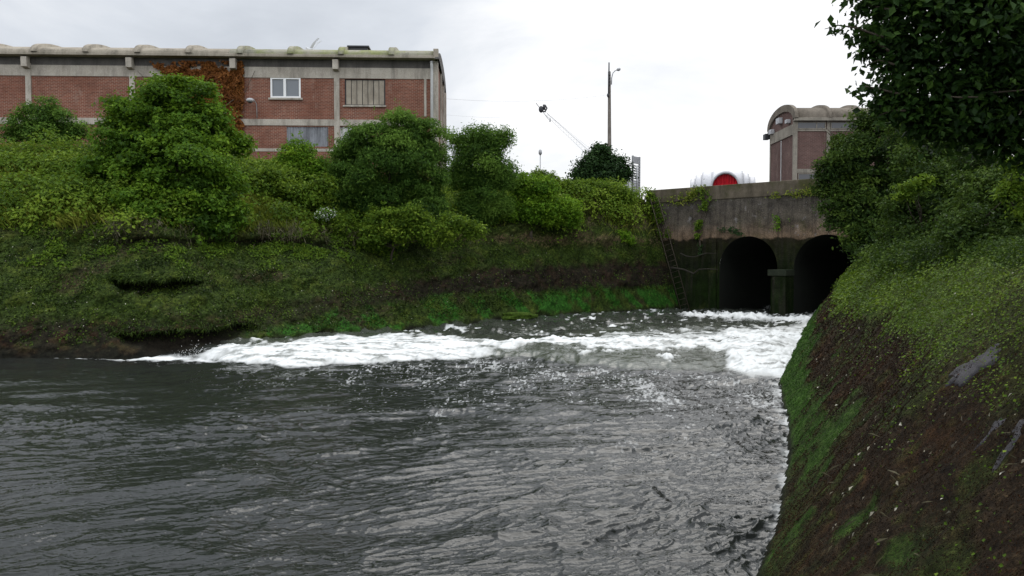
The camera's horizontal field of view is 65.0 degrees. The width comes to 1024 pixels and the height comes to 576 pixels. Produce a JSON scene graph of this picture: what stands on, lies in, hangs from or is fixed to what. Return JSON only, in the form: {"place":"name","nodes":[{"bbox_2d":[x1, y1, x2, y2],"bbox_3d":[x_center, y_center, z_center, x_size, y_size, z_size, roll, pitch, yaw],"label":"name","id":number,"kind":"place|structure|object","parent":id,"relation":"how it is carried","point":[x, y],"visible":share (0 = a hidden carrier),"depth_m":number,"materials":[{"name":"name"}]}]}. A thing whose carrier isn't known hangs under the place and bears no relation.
{"place":"outdoors","nodes":[
{"label":"outdoors","id":0,"kind":"place"},
{"bbox_2d":[0,169,678,359],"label":"bank","id":1,"kind":"structure","parent":0,"point":[41,347],"depth_m":31.98,"materials":[{"name":"green plant"}]},
{"bbox_2d":[0,93,92,144],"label":"bush","id":2,"kind":"object","parent":1,"relation":"on","point":[50,116],"visible":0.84,"depth_m":40.29,"materials":[{"name":"green plant"}]},
{"bbox_2d":[62,71,258,245],"bbox_3d":[-14.167,-4.874,31.677,7.970,7.764,5.633,0,2,0],"label":"tree","id":3,"kind":"object","parent":1,"relation":"on","point":[158,124],"visible":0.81,"depth_m":31.23,"materials":[{"name":"green plant"}]},
{"bbox_2d":[95,273,266,337],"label":"hanging grass","id":4,"kind":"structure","parent":1,"relation":"on","point":[161,280],"depth_m":27.28,"materials":[{"name":"green plant"}]},
{"bbox_2d":[0,44,446,178],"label":"brick warehouse","id":5,"kind":"structure","parent":1,"relation":"on","point":[314,96],"depth_m":47.73,"materials":[{"name":"brick"}]},
{"bbox_2d":[146,60,254,132],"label":"creeper","id":6,"kind":"object","parent":5,"relation":"attached to","point":[231,82],"visible":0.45,"depth_m":47.39,"materials":[{"name":"orange plant"}]},
{"bbox_2d":[246,98,257,117],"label":"wall lamp","id":7,"kind":"object","parent":5,"relation":"attached to","point":[249,100],"visible":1,"depth_m":47.06,"materials":[{"name":"metal"}]},
{"bbox_2d":[268,78,302,99],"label":"window","id":8,"kind":"structure","parent":5,"relation":"in","point":[280,88],"depth_m":47.82,"materials":[{"name":"white paint"}]},
{"bbox_2d":[306,38,320,49],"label":"gull","id":9,"kind":"object","parent":5,"relation":"on","point":[314,44],"visible":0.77,"depth_m":51.02,"materials":[{"name":"white"}]},
{"bbox_2d":[0,221,494,272],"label":"creeping plants","id":10,"kind":"object","parent":1,"relation":"on","point":[304,249],"visible":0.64,"depth_m":31.11,"materials":[{"name":"green plant"}]},
{"bbox_2d":[86,209,439,248],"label":"dead stems","id":11,"kind":"object","parent":1,"relation":"on","point":[259,228],"visible":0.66,"depth_m":32.23,"materials":[{"name":"brown plant"}]},
{"bbox_2d":[238,163,340,210],"bbox_3d":[-10.548,-4.445,36.403,5.430,2.526,2.242,0,2,0],"label":"bush","id":12,"kind":"object","parent":1,"relation":"on","point":[318,193],"visible":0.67,"depth_m":36.10,"materials":[{"name":"green plant"}]},
{"bbox_2d":[267,131,331,182],"bbox_3d":[-10.356,-6.274,39.804,4.342,3.085,2.657,0,2,0],"label":"bush","id":13,"kind":"object","parent":1,"relation":"on","point":[300,153],"visible":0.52,"depth_m":39.30,"materials":[{"name":"green plant"}]},
{"bbox_2d":[0,128,655,244],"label":"undergrowth","id":14,"kind":"object","parent":1,"relation":"on","point":[58,175],"visible":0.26,"depth_m":31.77,"materials":[{"name":"green plant"}]},
{"bbox_2d":[314,205,337,221],"bbox_3d":[-8.206,-3.281,35.316,1.080,0.759,0.923,0,2,0],"label":"flowering shrub","id":15,"kind":"object","parent":14,"relation":"on","point":[326,214],"visible":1,"depth_m":35.16,"materials":[{"name":"white plant"}]},
{"bbox_2d":[0,142,659,236],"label":"grass","id":16,"kind":"structure","parent":1,"relation":"on","point":[257,208],"depth_m":32.76,"materials":[{"name":"green plant"}]},
{"bbox_2d":[0,219,673,348],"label":"moss","id":17,"kind":"object","parent":1,"relation":"on","point":[218,289],"visible":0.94,"depth_m":30.80,"materials":[{"name":"green plant"}]},
{"bbox_2d":[323,97,455,254],"bbox_3d":[-6.049,-5.277,38.718,6.968,7.734,4.469,0,2,0],"label":"bush","id":18,"kind":"object","parent":1,"relation":"on","point":[420,151],"visible":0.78,"depth_m":37.82,"materials":[{"name":"green plant"}]},
{"bbox_2d":[316,200,492,259],"bbox_3d":[-4.884,-2.474,36.328,8.074,3.020,2.181,0,2,0],"label":"bush","id":19,"kind":"object","parent":1,"relation":"on","point":[412,222],"visible":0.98,"depth_m":36.05,"materials":[{"name":"green plant"}]},
{"bbox_2d":[439,118,524,230],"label":"bush","id":20,"kind":"object","parent":1,"relation":"on","point":[483,147],"visible":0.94,"depth_m":41.77,"materials":[{"name":"green plant"}]},
{"bbox_2d":[490,171,584,239],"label":"bush","id":21,"kind":"object","parent":1,"relation":"on","point":[536,203],"visible":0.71,"depth_m":43.44,"materials":[{"name":"green plant"}]},
{"bbox_2d":[530,165,642,204],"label":"hedge","id":22,"kind":"object","parent":1,"relation":"on","point":[626,195],"visible":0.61,"depth_m":46.99,"materials":[{"name":"green plant"}]},
{"bbox_2d":[565,140,638,186],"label":"bush","id":23,"kind":"object","parent":1,"relation":"on","point":[600,161],"visible":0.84,"depth_m":50.72,"materials":[{"name":"green plant"}]},
{"bbox_2d":[615,225,636,246],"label":"bush","id":24,"kind":"object","parent":1,"relation":"on","point":[627,233],"visible":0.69,"depth_m":46.31,"materials":[{"name":"green plant"}]},
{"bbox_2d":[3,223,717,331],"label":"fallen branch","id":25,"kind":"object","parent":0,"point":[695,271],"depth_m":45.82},
{"bbox_2d":[0,304,815,575],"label":"water","id":26,"kind":"structure","parent":0,"point":[645,442],"depth_m":12.67,"materials":[{"name":"grey liquid"}]},
{"bbox_2d":[501,312,537,319],"bbox_3d":[0.360,1.427,39.022,1.852,0.571,1.144,0,2,0],"label":"rock","id":27,"kind":"object","parent":26,"relation":"in","point":[515,315],"visible":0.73,"depth_m":38.59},
{"bbox_2d":[0,0,1019,201],"label":"sky","id":28,"kind":"structure","parent":0,"point":[698,86],"materials":[{"name":"white"}]},
{"bbox_2d":[756,258,1023,575],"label":"bank","id":29,"kind":"structure","parent":0,"point":[982,532],"depth_m":6.54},
{"bbox_2d":[805,105,926,254],"bbox_3d":[14.448,-4.269,31.221,6.123,6.828,4.572,0,2,0],"label":"tree","id":30,"kind":"object","parent":29,"relation":"on","point":[851,172],"visible":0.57,"depth_m":30.78,"materials":[{"name":"green plant"}]},
{"bbox_2d":[765,258,1018,575],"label":"moss","id":31,"kind":"object","parent":29,"relation":"on","point":[806,353],"visible":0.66,"depth_m":13.36,"materials":[{"name":"green plant"}]},
{"bbox_2d":[762,264,1023,575],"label":"weed","id":32,"kind":"object","parent":29,"relation":"on","point":[894,349],"visible":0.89,"depth_m":7.16,"materials":[{"name":"green plant"}]},
{"bbox_2d":[799,254,1021,575],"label":"dry stalks","id":33,"kind":"object","parent":29,"relation":"on","point":[881,539],"visible":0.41,"depth_m":6.59,"materials":[{"name":"brown plant"}]},
{"bbox_2d":[890,173,940,232],"bbox_3d":[9.296,-1.544,18.178,1.747,2.082,0.891,-1,2,-32],"label":"bush","id":34,"kind":"object","parent":29,"relation":"on","point":[910,188],"visible":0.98,"depth_m":17.85,"materials":[{"name":"green plant"}]},
{"bbox_2d":[808,262,1023,537],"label":"fallen leaves","id":35,"kind":"object","parent":29,"relation":"on","point":[952,445],"visible":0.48,"depth_m":6.69,"materials":[{"name":"brown plant"}]},
{"bbox_2d":[813,237,1023,575],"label":"ground cover","id":36,"kind":"object","parent":29,"relation":"on","point":[847,277],"visible":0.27,"depth_m":10.73,"materials":[{"name":"green plant"}]},
{"bbox_2d":[814,0,1023,181],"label":"overhanging tree","id":37,"kind":"object","parent":29,"relation":"on","point":[973,105],"visible":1,"depth_m":7.17,"materials":[{"name":"green plant"}]},
{"bbox_2d":[863,119,995,252],"bbox_3d":[10.419,-2.766,19.599,3.371,4.355,4.198,1,2,24],"label":"bush","id":38,"kind":"object","parent":29,"relation":"on","point":[911,169],"visible":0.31,"depth_m":19.37,"materials":[{"name":"green plant"}]},
{"bbox_2d":[848,218,1023,281],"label":"undergrowth","id":39,"kind":"object","parent":29,"relation":"on","point":[901,251],"visible":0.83,"depth_m":14.76,"materials":[{"name":"green plant"}]},
{"bbox_2d":[945,343,1000,386],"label":"rock","id":40,"kind":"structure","parent":29,"relation":"on","point":[960,379],"depth_m":6.59,"materials":[{"name":"stone"}]},
{"bbox_2d":[926,140,1023,259],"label":"bush","id":41,"kind":"object","parent":29,"relation":"on","point":[985,211],"visible":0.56,"depth_m":13.83,"materials":[{"name":"green plant"}]},
{"bbox_2d":[974,418,1005,450],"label":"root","id":42,"kind":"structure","parent":29,"relation":"on","point":[995,424],"depth_m":5.11,"materials":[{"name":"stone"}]},
{"bbox_2d":[985,157,1023,222],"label":"bush","id":43,"kind":"object","parent":29,"relation":"on","point":[1011,190],"visible":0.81,"depth_m":12.52,"materials":[{"name":"green plant"}]},
{"bbox_2d":[992,419,1023,471],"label":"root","id":44,"kind":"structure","parent":29,"relation":"on","point":[1008,447],"depth_m":4.70,"materials":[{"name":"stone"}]},
{"label":"ground","id":45,"kind":"structure","parent":0,"visible":0},
{"bbox_2d":[646,178,950,314],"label":"culvert wall","id":46,"kind":"structure","parent":45,"relation":"on","point":[797,264],"depth_m":46.12,"materials":[{"name":"concrete"}]},
{"bbox_2d":[643,187,673,243],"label":"ivy","id":47,"kind":"object","parent":46,"relation":"attached to","point":[659,214],"visible":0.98,"depth_m":48.72,"materials":[{"name":"green plant"}]},
{"bbox_2d":[650,195,689,310],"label":"ladder","id":48,"kind":"object","parent":46,"relation":"attached to","point":[669,255],"visible":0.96,"depth_m":47.98,"materials":[{"name":"metal"}]},
{"bbox_2d":[667,184,705,205],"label":"weeds","id":49,"kind":"object","parent":46,"relation":"on","point":[692,194],"visible":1,"depth_m":47.23,"materials":[{"name":"green plant"}]},
{"bbox_2d":[696,236,702,254],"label":"ivy","id":50,"kind":"object","parent":46,"relation":"attached to","point":[699,249],"visible":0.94,"depth_m":46.81,"materials":[{"name":"green plant"}]},
{"bbox_2d":[688,179,716,239],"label":"ivy","id":51,"kind":"object","parent":46,"relation":"attached to","point":[697,225],"visible":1,"depth_m":46.67,"materials":[{"name":"green plant"}]},
{"bbox_2d":[717,226,744,236],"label":"weeds","id":52,"kind":"object","parent":46,"relation":"attached to","point":[738,233],"visible":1,"depth_m":45.32,"materials":[{"name":"green plant"}]},
{"bbox_2d":[770,214,789,231],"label":"weeds","id":53,"kind":"object","parent":46,"relation":"attached to","point":[777,219],"visible":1,"depth_m":43.45,"materials":[{"name":"green plant"}]},
{"bbox_2d":[765,188,816,198],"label":"weeds","id":54,"kind":"object","parent":46,"relation":"on","point":[798,193],"visible":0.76,"depth_m":42.79,"materials":[{"name":"green plant"}]},
{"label":"road","id":55,"kind":"structure","parent":0,"visible":0},
{"bbox_2d":[539,149,541,170],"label":"signal mast","id":56,"kind":"object","parent":55,"relation":"on","point":[540,151],"visible":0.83,"depth_m":59.67,"materials":[{"name":"metal"}]},
{"bbox_2d":[536,103,635,189],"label":"harbour crane","id":57,"kind":"object","parent":55,"relation":"on","point":[541,108],"visible":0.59,"depth_m":138.94,"materials":[{"name":"metal"}]},
{"bbox_2d":[607,62,620,152],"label":"street lamp","id":58,"kind":"object","parent":55,"relation":"on","point":[609,103],"visible":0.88,"depth_m":57.49,"materials":[{"name":"grey metal"}]},
{"bbox_2d":[631,155,640,195],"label":"sign frame","id":59,"kind":"object","parent":55,"relation":"on","point":[636,160],"visible":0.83,"depth_m":51.55,"materials":[{"name":"metal"}]},
{"bbox_2d":[690,170,755,186],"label":"event tent","id":60,"kind":"object","parent":55,"relation":"on","point":[717,177],"visible":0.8,"depth_m":61.29,"materials":[{"name":"white fabric"}]},
{"bbox_2d":[763,105,887,181],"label":"brick building","id":61,"kind":"structure","parent":55,"relation":"on","point":[797,137],"depth_m":53.74,"materials":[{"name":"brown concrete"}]},
{"bbox_2d":[798,173,814,179],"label":"window","id":62,"kind":"structure","parent":61,"relation":"in","point":[800,175],"depth_m":53.75,"materials":[{"name":"grey glass"}]},
{"bbox_2d":[798,122,825,128],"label":"window","id":63,"kind":"structure","parent":61,"relation":"in","point":[801,125],"depth_m":53.63,"materials":[{"name":"grey glass"}]},
{"bbox_2d":[830,122,852,128],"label":"window","id":64,"kind":"structure","parent":61,"relation":"in","point":[833,125],"depth_m":53.63,"materials":[{"name":"grey glass"}]}
]}

